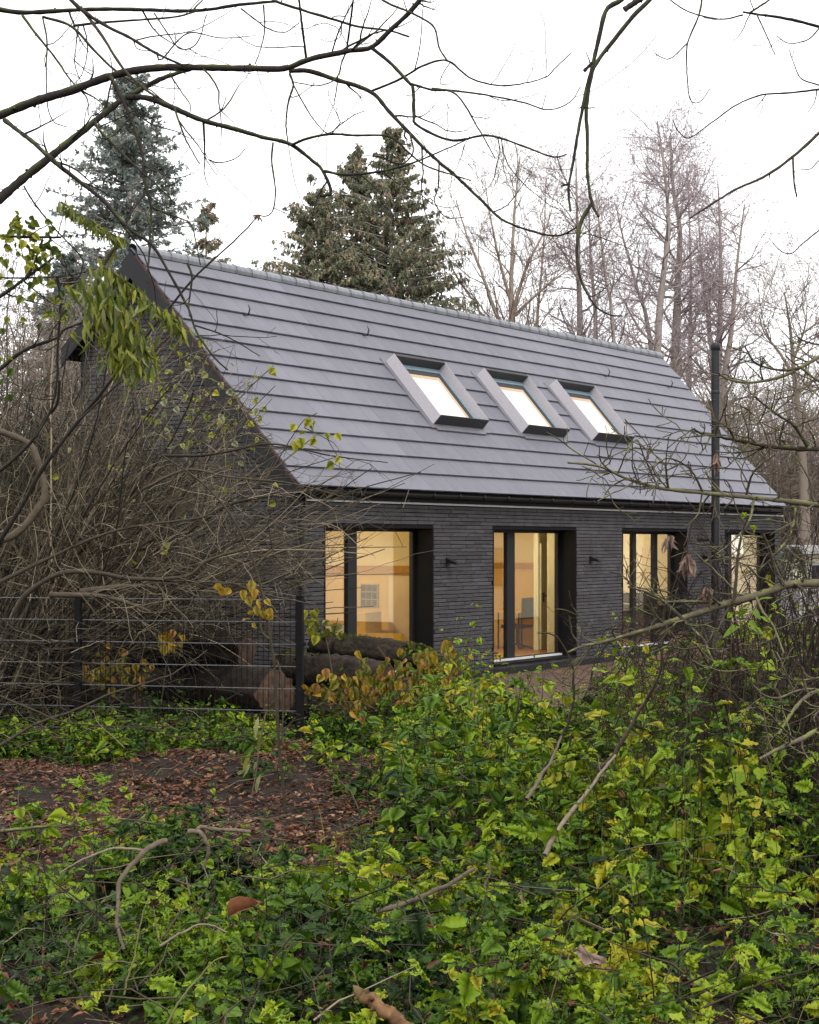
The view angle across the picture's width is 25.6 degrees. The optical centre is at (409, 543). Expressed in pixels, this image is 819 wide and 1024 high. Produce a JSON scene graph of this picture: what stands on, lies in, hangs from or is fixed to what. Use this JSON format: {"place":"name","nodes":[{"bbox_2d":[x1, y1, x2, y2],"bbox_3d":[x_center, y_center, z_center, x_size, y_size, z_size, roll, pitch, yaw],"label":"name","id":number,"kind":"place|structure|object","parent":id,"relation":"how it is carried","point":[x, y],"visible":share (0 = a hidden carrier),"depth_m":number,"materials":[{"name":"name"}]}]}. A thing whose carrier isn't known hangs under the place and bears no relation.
{"place":"outdoors","nodes":[
{"label":"outdoors","id":0,"kind":"place"},
{"bbox_2d":[0,142,106,437],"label":"leafy branch","id":1,"kind":"object","parent":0,"point":[30,266],"visible":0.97,"depth_m":13.03,"materials":[{"name":"green plant"}]},
{"bbox_2d":[56,198,193,401],"bbox_3d":[-1.968,-1.679,12.528,0.966,1.422,0.589,0,0,0],"label":"leafy branch","id":2,"kind":"object","parent":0,"point":[116,343],"visible":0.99,"depth_m":12.47,"materials":[{"name":"green plant"}]},
{"bbox_2d":[0,214,262,544],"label":"long shoot","id":3,"kind":"object","parent":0,"point":[87,410],"visible":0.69,"depth_m":14.68,"materials":[{"name":"brown plant"}]},
{"bbox_2d":[0,0,409,159],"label":"overhanging branch","id":4,"kind":"object","parent":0,"point":[22,13],"visible":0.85,"depth_m":10.76,"materials":[{"name":"brown plant"}]},
{"bbox_2d":[0,52,483,369],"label":"overhanging branch","id":5,"kind":"object","parent":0,"point":[7,192],"visible":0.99,"depth_m":9.32,"materials":[{"name":"brown plant"}]},
{"bbox_2d":[69,0,255,132],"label":"overhanging branch","id":6,"kind":"object","parent":5,"relation":"attached to","point":[89,17],"visible":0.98,"depth_m":9.67,"materials":[{"name":"brown plant"}]},
{"bbox_2d":[0,0,655,274],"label":"overhanging branch","id":7,"kind":"object","parent":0,"point":[55,95],"visible":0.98,"depth_m":9.59,"materials":[{"name":"brown plant"}]},
{"bbox_2d":[0,616,818,1023],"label":"ground","id":8,"kind":"structure","parent":0,"point":[224,794],"depth_m":15.15,"materials":[{"name":"soil"}]},
{"bbox_2d":[13,786,66,952],"bbox_3d":[-1.951,1.779,9.623,0.290,0.971,0.265,0,0,28],"label":"weed","id":9,"kind":"object","parent":8,"relation":"on","point":[53,832],"visible":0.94,"depth_m":9.60,"materials":[{"name":"green plant"}]},
{"bbox_2d":[0,228,95,630],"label":"bare shrub","id":10,"kind":"object","parent":8,"relation":"on","point":[35,331],"visible":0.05,"depth_m":38.61,"materials":[{"name":"brown plant"}]},
{"bbox_2d":[4,249,95,446],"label":"spruce tree","id":11,"kind":"object","parent":8,"relation":"on","point":[70,258],"visible":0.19,"depth_m":45.73,"materials":[{"name":"green plant"}]},
{"bbox_2d":[0,215,111,517],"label":"bare shrub","id":12,"kind":"object","parent":8,"relation":"on","point":[71,382],"visible":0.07,"depth_m":35.12,"materials":[{"name":"plant"}]},
{"bbox_2d":[0,799,163,834],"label":"fallen branch","id":13,"kind":"object","parent":8,"relation":"on","point":[37,827],"visible":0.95,"depth_m":9.59,"materials":[{"name":"brown wood"}]},
{"bbox_2d":[0,335,169,689],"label":"bare shrub","id":14,"kind":"object","parent":8,"relation":"on","point":[32,404],"visible":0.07,"depth_m":29.75,"materials":[{"name":"brown plant"}]},
{"bbox_2d":[63,772,121,952],"bbox_3d":[-1.641,1.718,9.405,0.294,1.063,0.223,0,0,21],"label":"weed","id":15,"kind":"object","parent":8,"relation":"on","point":[78,781],"visible":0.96,"depth_m":9.40,"materials":[{"name":"green plant"}]},
{"bbox_2d":[67,688,143,721],"bbox_3d":[-3.770,2.004,22.303,1.022,0.396,0.401,0,0,19],"label":"log","id":16,"kind":"object","parent":8,"relation":"on","point":[127,696],"visible":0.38,"depth_m":22.16,"materials":[{"name":"brown wood"}]},
{"bbox_2d":[0,645,213,746],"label":"fallen branch","id":17,"kind":"object","parent":8,"relation":"on","point":[42,721],"visible":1,"depth_m":16.60,"materials":[{"name":"brown wood"}]},
{"bbox_2d":[0,73,232,426],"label":"spruce tree","id":18,"kind":"object","parent":8,"relation":"on","point":[124,171],"visible":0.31,"depth_m":49.56,"materials":[{"name":"green plant"}]},
{"bbox_2d":[0,346,271,703],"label":"bare shrub","id":19,"kind":"object","parent":8,"relation":"on","point":[6,482],"visible":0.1,"depth_m":26.06,"materials":[{"name":"brown plant"}]},
{"bbox_2d":[63,923,232,973],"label":"fallen branch","id":20,"kind":"object","parent":8,"relation":"on","point":[175,936],"visible":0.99,"depth_m":8.19,"materials":[{"name":"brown wood"}]},
{"bbox_2d":[0,595,306,742],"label":"fence","id":21,"kind":"object","parent":8,"relation":"on","point":[300,644],"visible":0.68,"depth_m":20.61,"materials":[{"name":"metal"}]},
{"bbox_2d":[186,202,231,262],"label":"spruce tree","id":22,"kind":"object","parent":8,"relation":"on","point":[207,246],"visible":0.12,"depth_m":51.88,"materials":[{"name":"green plant"}]},
{"bbox_2d":[137,666,294,716],"bbox_3d":[-2.548,1.814,23.059,0.590,0.633,3.316,0,0,-34],"label":"log","id":23,"kind":"object","parent":8,"relation":"on","point":[214,693],"visible":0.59,"depth_m":22.27,"materials":[{"name":"brown wood"}]},
{"bbox_2d":[70,626,255,669],"bbox_3d":[-3.201,1.352,23.357,2.553,0.578,0.631,0,0,22],"label":"log","id":24,"kind":"object","parent":23,"relation":"on","point":[213,649],"visible":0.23,"depth_m":22.85,"materials":[{"name":"brown wood"}]},
{"bbox_2d":[182,870,249,971],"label":"weed","id":25,"kind":"object","parent":8,"relation":"on","point":[214,937],"visible":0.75,"depth_m":8.59,"materials":[{"name":"green plant"}]},
{"bbox_2d":[0,206,444,728],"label":"bare shrub","id":26,"kind":"object","parent":8,"relation":"on","point":[57,583],"visible":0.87,"depth_m":21.73,"materials":[{"name":"brown plant"}]},
{"bbox_2d":[266,366,341,479],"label":"creeper sprig","id":27,"kind":"object","parent":26,"relation":"attached to","point":[298,443],"visible":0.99,"depth_m":18.57,"materials":[{"name":"green plant"}]},
{"bbox_2d":[161,455,305,815],"bbox_3d":[-1.470,1.042,15.146,1.192,3.565,0.476,0,0,0],"label":"sapling","id":28,"kind":"object","parent":8,"relation":"on","point":[266,614],"visible":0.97,"depth_m":15.09,"materials":[{"name":"brown plant"}]},
{"bbox_2d":[237,712,271,797],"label":"withered plant","id":29,"kind":"object","parent":8,"relation":"on","point":[246,761],"visible":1,"depth_m":14.20,"materials":[{"name":"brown plant"}]},
{"bbox_2d":[223,910,330,1023],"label":"fallen branch","id":30,"kind":"object","parent":8,"relation":"on","point":[255,993],"visible":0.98,"depth_m":7.39,"materials":[{"name":"brown wood"}]},
{"bbox_2d":[244,171,392,295],"label":"spruce tree","id":31,"kind":"object","parent":8,"relation":"on","point":[308,259],"visible":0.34,"depth_m":57.62,"materials":[{"name":"green plant"}]},
{"bbox_2d":[259,685,419,726],"bbox_3d":[-0.775,2.033,22.252,2.255,0.567,0.578,0,0,20],"label":"log","id":32,"kind":"object","parent":8,"relation":"on","point":[308,701],"visible":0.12,"depth_m":22.18,"materials":[{"name":"brown wood"}]},
{"bbox_2d":[270,649,391,687],"bbox_3d":[-0.979,1.664,22.889,1.759,0.599,0.576,0,0,39],"label":"log","id":33,"kind":"object","parent":32,"relation":"on","point":[315,664],"visible":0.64,"depth_m":22.72,"materials":[{"name":"brown wood"}]},
{"bbox_2d":[306,629,426,670],"bbox_3d":[-0.555,1.385,23.499,1.668,0.521,0.450,0,0,23],"label":"log","id":34,"kind":"object","parent":33,"relation":"on","point":[351,644],"visible":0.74,"depth_m":23.33,"materials":[{"name":"brown wood"}]},
{"bbox_2d":[285,143,437,305],"label":"spruce tree","id":35,"kind":"object","parent":8,"relation":"on","point":[346,207],"visible":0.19,"depth_m":59.60,"materials":[{"name":"green plant"}]},
{"bbox_2d":[351,921,435,1010],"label":"weed","id":36,"kind":"object","parent":8,"relation":"on","point":[370,942],"visible":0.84,"depth_m":7.79,"materials":[{"name":"green plant"}]},
{"bbox_2d":[315,126,483,315],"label":"spruce tree","id":37,"kind":"object","parent":8,"relation":"on","point":[389,190],"visible":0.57,"depth_m":58.59,"materials":[{"name":"green plant"}]},
{"bbox_2d":[0,575,818,1023],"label":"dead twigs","id":38,"kind":"object","parent":8,"relation":"on","point":[162,867],"depth_m":10.64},
{"bbox_2d":[49,838,167,949],"bbox_3d":[-1.497,1.702,8.791,0.587,0.468,0.442,0,0,0],"label":"fallen branch","id":39,"kind":"object","parent":38,"relation":"on","point":[143,853],"visible":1,"depth_m":8.85,"materials":[{"name":"grey wood"}]},
{"bbox_2d":[186,821,250,882],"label":"fallen branch","id":40,"kind":"object","parent":38,"relation":"on","point":[197,830],"visible":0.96,"depth_m":9.42,"materials":[{"name":"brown wood"}]},
{"bbox_2d":[0,512,818,1023],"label":"undergrowth","id":41,"kind":"object","parent":8,"relation":"on","point":[448,1004],"depth_m":10.53,"materials":[{"name":"green plant"}]},
{"bbox_2d":[76,979,130,1023],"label":"weed","id":42,"kind":"object","parent":41,"relation":"on","point":[88,1004],"visible":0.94,"depth_m":7.00,"materials":[{"name":"green plant"}]},
{"bbox_2d":[67,630,184,702],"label":"yellowing bush","id":43,"kind":"object","parent":41,"relation":"on","point":[123,651],"visible":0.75,"depth_m":21.31,"materials":[{"name":"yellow plant"}]},
{"bbox_2d":[123,895,227,1023],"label":"fallen branch","id":44,"kind":"object","parent":41,"relation":"on","point":[178,1002],"visible":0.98,"depth_m":7.32,"materials":[{"name":"brown wood"}]},
{"bbox_2d":[304,608,342,672],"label":"yellowing bush","id":45,"kind":"object","parent":41,"relation":"on","point":[316,636],"visible":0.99,"depth_m":20.59,"materials":[{"name":"yellow plant"}]},
{"bbox_2d":[301,639,471,725],"bbox_3d":[-0.276,1.612,20.335,1.998,1.070,1.294,0,0,0],"label":"yellowing bush","id":46,"kind":"object","parent":41,"relation":"on","point":[364,680],"visible":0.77,"depth_m":20.20,"materials":[{"name":"yellow plant"}]},
{"bbox_2d":[374,867,474,915],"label":"fallen branch","id":47,"kind":"object","parent":41,"relation":"on","point":[449,885],"visible":0.81,"depth_m":9.28,"materials":[{"name":"brown wood"}]},
{"bbox_2d":[537,632,592,777],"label":"fallen branch","id":48,"kind":"object","parent":41,"relation":"on","point":[568,722],"visible":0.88,"depth_m":12.42,"materials":[{"name":"brown plant"}]},
{"bbox_2d":[524,736,616,856],"bbox_3d":[0.933,1.440,10.402,0.521,0.532,1.225,0,0,0],"label":"fallen branch","id":49,"kind":"object","parent":41,"relation":"on","point":[551,841],"visible":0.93,"depth_m":10.21,"materials":[{"name":"grey wood"}]},
{"bbox_2d":[597,605,676,769],"bbox_3d":[1.571,0.945,11.671,0.342,1.143,0.870,0,0,-23],"label":"fallen branch","id":50,"kind":"object","parent":41,"relation":"on","point":[635,717],"visible":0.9,"depth_m":11.72,"materials":[{"name":"brown wood"}]},
{"bbox_2d":[692,643,818,797],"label":"dead bough","id":51,"kind":"object","parent":41,"relation":"on","point":[801,739],"visible":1,"depth_m":10.32,"materials":[{"name":"brown wood"}]},
{"bbox_2d":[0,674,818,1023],"bbox_3d":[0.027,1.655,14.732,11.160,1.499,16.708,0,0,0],"label":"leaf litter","id":52,"kind":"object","parent":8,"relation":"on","point":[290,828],"visible":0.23,"depth_m":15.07,"materials":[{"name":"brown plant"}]},
{"bbox_2d":[0,686,818,1023],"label":"ground cover","id":53,"kind":"object","parent":8,"relation":"on","point":[334,940],"visible":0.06,"depth_m":9.83,"materials":[{"name":"green plant"}]},
{"bbox_2d":[349,967,413,1023],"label":"broken branch","id":54,"kind":"object","parent":53,"relation":"on","point":[381,1009],"visible":1,"depth_m":7.04,"materials":[{"name":"brown wood"}]},
{"bbox_2d":[0,801,818,1023],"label":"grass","id":55,"kind":"structure","parent":8,"relation":"on","point":[681,991],"depth_m":9.60,"materials":[{"name":"green plant"}]},
{"bbox_2d":[61,243,789,688],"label":"brick house","id":56,"kind":"structure","parent":8,"relation":"on","point":[505,509],"depth_m":31.11,"materials":[{"name":"grey brick"}]},
{"bbox_2d":[360,584,378,606],"bbox_3d":[-0.681,0.890,30.765,0.360,0.400,0.038,0,0,33],"label":"inner window","id":57,"kind":"structure","parent":56,"relation":"in","point":[369,593],"depth_m":30.75,"materials":[{"name":"glass"}]},
{"bbox_2d":[323,525,433,675],"bbox_3d":[-0.600,0.910,27.930,0.440,2.360,3.000,0,0,33],"label":"window","id":58,"kind":"structure","parent":56,"relation":"in","point":[421,538],"depth_m":29.08,"materials":[{"name":"black metal"}]},
{"bbox_2d":[357,611,403,640],"bbox_3d":[-0.384,1.596,29.755,0.850,0.936,1.128,0,0,16],"label":"sofa","id":59,"kind":"object","parent":56,"relation":"on","point":[369,623],"visible":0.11,"depth_m":29.47,"materials":[{"name":"yellow fabric"}]},
{"bbox_2d":[500,597,533,648],"bbox_3d":[2.113,1.551,35.125,0.585,0.996,0.560,0,0,33],"label":"office chair","id":60,"kind":"object","parent":56,"relation":"on","point":[527,608],"visible":0.84,"depth_m":34.96,"materials":[{"name":"grey fabric"}]},
{"bbox_2d":[492,527,576,665],"bbox_3d":[2.078,0.910,32.022,0.440,2.360,3.020,0,0,33],"label":"window","id":61,"kind":"structure","parent":56,"relation":"in","point":[565,540],"depth_m":33.15,"materials":[{"name":"black metal"}]},
{"bbox_2d":[539,543,546,649],"bbox_3d":[2.768,1.025,35.144,0.085,2.050,0.820,0,0,33],"label":"interior door","id":62,"kind":"structure","parent":56,"relation":"in","point":[542,546],"depth_m":34.84,"materials":[{"name":"white paint"}]},
{"bbox_2d":[622,529,687,651],"bbox_3d":[4.754,0.910,36.109,0.440,2.360,2.990,0,0,33],"label":"window","id":63,"kind":"structure","parent":56,"relation":"in","point":[672,563],"depth_m":36.80,"materials":[{"name":"black metal"}]},
{"bbox_2d":[724,531,774,635],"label":"window","id":64,"kind":"structure","parent":56,"relation":"in","point":[728,535],"depth_m":41.26,"materials":[{"name":"black metal"}]},
{"bbox_2d":[400,726,455,867],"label":"weed","id":65,"kind":"object","parent":8,"relation":"on","point":[442,796],"visible":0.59,"depth_m":12.50,"materials":[{"name":"green plant"}]},
{"bbox_2d":[411,755,445,881],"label":"weed","id":66,"kind":"object","parent":8,"relation":"on","point":[429,808],"visible":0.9,"depth_m":10.50,"materials":[{"name":"green plant"}]},
{"bbox_2d":[394,222,475,311],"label":"spruce tree","id":67,"kind":"object","parent":8,"relation":"on","point":[429,292],"visible":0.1,"depth_m":60.79,"materials":[{"name":"green plant"}]},
{"bbox_2d":[415,189,508,320],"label":"birch tree","id":68,"kind":"object","parent":8,"relation":"on","point":[471,299],"visible":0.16,"depth_m":63.66,"materials":[{"name":"brown plant"}]},
{"bbox_2d":[411,114,571,327],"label":"birch tree","id":69,"kind":"object","parent":8,"relation":"on","point":[496,313],"visible":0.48,"depth_m":59.68,"materials":[{"name":"brown plant"}]},
{"bbox_2d":[420,92,644,327],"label":"birch tree","id":70,"kind":"object","parent":8,"relation":"on","point":[512,248],"visible":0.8,"depth_m":59.97,"materials":[{"name":"brown plant"}]},
{"bbox_2d":[488,117,594,336],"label":"birch tree","id":71,"kind":"object","parent":8,"relation":"on","point":[540,274],"visible":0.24,"depth_m":66.01,"materials":[{"name":"brown plant"}]},
{"bbox_2d":[495,116,656,341],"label":"alder tree","id":72,"kind":"object","parent":8,"relation":"on","point":[580,305],"visible":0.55,"depth_m":61.84,"materials":[{"name":"brown plant"}]},
{"bbox_2d":[564,785,598,934],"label":"weed","id":73,"kind":"object","parent":8,"relation":"on","point":[579,897],"visible":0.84,"depth_m":9.60,"materials":[{"name":"green plant"}]},
{"bbox_2d":[526,153,655,346],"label":"alder tree","id":74,"kind":"object","parent":8,"relation":"on","point":[594,297],"visible":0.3,"depth_m":65.92,"materials":[{"name":"brown plant"}]},
{"bbox_2d":[527,143,697,385],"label":"alder tree","id":75,"kind":"object","parent":8,"relation":"on","point":[611,331],"visible":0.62,"depth_m":59.55,"materials":[{"name":"brown plant"}]},
{"bbox_2d":[562,152,710,393],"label":"alder tree","id":76,"kind":"object","parent":8,"relation":"on","point":[642,276],"visible":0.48,"depth_m":62.60,"materials":[{"name":"brown plant"}]},
{"bbox_2d":[603,779,670,1023],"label":"weed","id":77,"kind":"object","parent":8,"relation":"on","point":[641,911],"visible":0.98,"depth_m":7.90,"materials":[{"name":"green plant"}]},
{"bbox_2d":[561,64,751,382],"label":"alder tree","id":78,"kind":"object","parent":8,"relation":"on","point":[666,189],"visible":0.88,"depth_m":61.93,"materials":[{"name":"brown plant"}]},
{"bbox_2d":[526,591,813,802],"bbox_3d":[2.764,1.421,16.005,3.362,2.009,5.833,0,0,0],"label":"bramble thicket","id":79,"kind":"object","parent":8,"relation":"on","point":[658,700],"visible":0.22,"depth_m":15.99,"materials":[{"name":"plant"}]},
{"bbox_2d":[602,70,749,385],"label":"alder tree","id":80,"kind":"object","parent":8,"relation":"on","point":[677,306],"visible":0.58,"depth_m":63.83,"materials":[{"name":"brown plant"}]},
{"bbox_2d":[538,441,818,875],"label":"bramble thicket","id":81,"kind":"object","parent":8,"relation":"on","point":[802,710],"visible":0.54,"depth_m":12.55,"materials":[{"name":"plant"}]},
{"bbox_2d":[543,479,818,713],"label":"dead bough","id":82,"kind":"object","parent":81,"relation":"attached to","point":[801,584],"visible":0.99,"depth_m":11.17,"materials":[{"name":"brown wood"}]},
{"bbox_2d":[547,419,818,584],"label":"dead bough","id":83,"kind":"object","parent":82,"relation":"attached to","point":[796,502],"visible":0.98,"depth_m":11.38,"materials":[{"name":"brown wood"}]},
{"bbox_2d":[641,363,818,482],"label":"dead bough","id":84,"kind":"object","parent":83,"relation":"attached to","point":[796,449],"visible":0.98,"depth_m":11.62,"materials":[{"name":"brown plant"}]},
{"bbox_2d":[701,336,818,403],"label":"dead bough","id":85,"kind":"object","parent":84,"relation":"attached to","point":[796,369],"visible":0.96,"depth_m":11.76,"materials":[{"name":"brown plant"}]},
{"bbox_2d":[723,597,772,637],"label":"leafy shoot","id":86,"kind":"object","parent":81,"relation":"attached to","point":[732,628],"visible":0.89,"depth_m":11.78,"materials":[{"name":"green plant"}]},
{"bbox_2d":[666,798,703,1003],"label":"weed","id":87,"kind":"object","parent":8,"relation":"on","point":[681,935],"visible":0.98,"depth_m":8.40,"materials":[{"name":"green plant"}]},
{"bbox_2d":[630,125,769,391],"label":"alder tree","id":88,"kind":"object","parent":8,"relation":"on","point":[690,250],"visible":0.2,"depth_m":70.12,"materials":[{"name":"brown plant"}]},
{"bbox_2d":[635,155,784,413],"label":"alder tree","id":89,"kind":"object","parent":8,"relation":"on","point":[745,221],"visible":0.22,"depth_m":67.83,"materials":[{"name":"brown plant"}]},
{"bbox_2d":[623,158,814,453],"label":"alder tree","id":90,"kind":"object","parent":8,"relation":"on","point":[727,353],"visible":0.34,"depth_m":64.78,"materials":[{"name":"brown plant"}]},
{"bbox_2d":[633,131,809,423],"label":"alder tree","id":91,"kind":"object","parent":8,"relation":"on","point":[719,221],"visible":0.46,"depth_m":65.32,"materials":[{"name":"brown plant"}]},
{"bbox_2d":[661,325,818,544],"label":"bare shrub","id":92,"kind":"object","parent":8,"relation":"on","point":[775,459],"visible":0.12,"depth_m":55.97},
{"bbox_2d":[703,943,782,1023],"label":"weed","id":93,"kind":"object","parent":8,"relation":"on","point":[758,1000],"visible":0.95,"depth_m":7.19,"materials":[{"name":"green plant"}]},
{"bbox_2d":[669,342,817,544],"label":"bare shrub","id":94,"kind":"object","parent":8,"relation":"on","point":[736,423],"visible":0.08,"depth_m":53.73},
{"bbox_2d":[680,350,818,544],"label":"tree","id":95,"kind":"object","parent":8,"relation":"on","point":[785,438],"visible":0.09,"depth_m":57.51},
{"bbox_2d":[716,808,785,1023],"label":"weed","id":96,"kind":"object","parent":8,"relation":"on","point":[753,950],"visible":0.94,"depth_m":8.20,"materials":[{"name":"green plant"}]},
{"bbox_2d":[703,212,818,544],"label":"bare tree","id":97,"kind":"object","parent":8,"relation":"on","point":[803,486],"visible":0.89,"depth_m":51.93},
{"bbox_2d":[726,398,818,544],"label":"bare shrub","id":98,"kind":"object","parent":8,"relation":"on","point":[814,484],"visible":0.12,"depth_m":56.37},
{"bbox_2d":[743,196,818,469],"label":"bare tree","id":99,"kind":"object","parent":8,"relation":"on","point":[797,259],"visible":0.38,"depth_m":57.86,"materials":[{"name":"brown wood"}]},
{"bbox_2d":[759,884,818,1023],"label":"weed","id":100,"kind":"object","parent":8,"relation":"on","point":[786,921],"visible":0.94,"depth_m":8.30,"materials":[{"name":"green plant"}]},
{"bbox_2d":[780,546,807,631],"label":"clipped conifer","id":101,"kind":"object","parent":8,"relation":"on","point":[797,567],"visible":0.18,"depth_m":45.83,"materials":[{"name":"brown plant"}]},
{"bbox_2d":[0,0,818,534],"label":"sky","id":102,"kind":"structure","parent":0,"point":[475,35],"materials":[{"name":"white"}]},
{"bbox_2d":[561,0,651,316],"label":"overhanging branch","id":103,"kind":"object","parent":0,"point":[592,66],"visible":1,"depth_m":8.32,"materials":[{"name":"brown plant"}]},
{"bbox_2d":[623,593,666,640],"bbox_3d":[4.885,1.560,38.491,1.390,1.000,0.620,0,0,33],"label":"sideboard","id":104,"kind":"object","parent":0,"point":[626,598],"visible":0.24,"depth_m":38.18,"materials":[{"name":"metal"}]},
{"bbox_2d":[653,0,818,113],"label":"overhanging branch","id":105,"kind":"object","parent":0,"point":[751,12],"visible":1,"depth_m":8.59,"materials":[{"name":"brown plant"}]},
{"bbox_2d":[673,47,818,138],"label":"overhanging branch","id":106,"kind":"object","parent":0,"point":[800,91],"visible":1,"depth_m":8.46,"materials":[{"name":"brown plant"}]},
{"bbox_2d":[689,131,818,218],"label":"overhanging branch","id":107,"kind":"object","parent":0,"point":[806,144],"visible":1,"depth_m":7.89,"materials":[{"name":"brown plant"}]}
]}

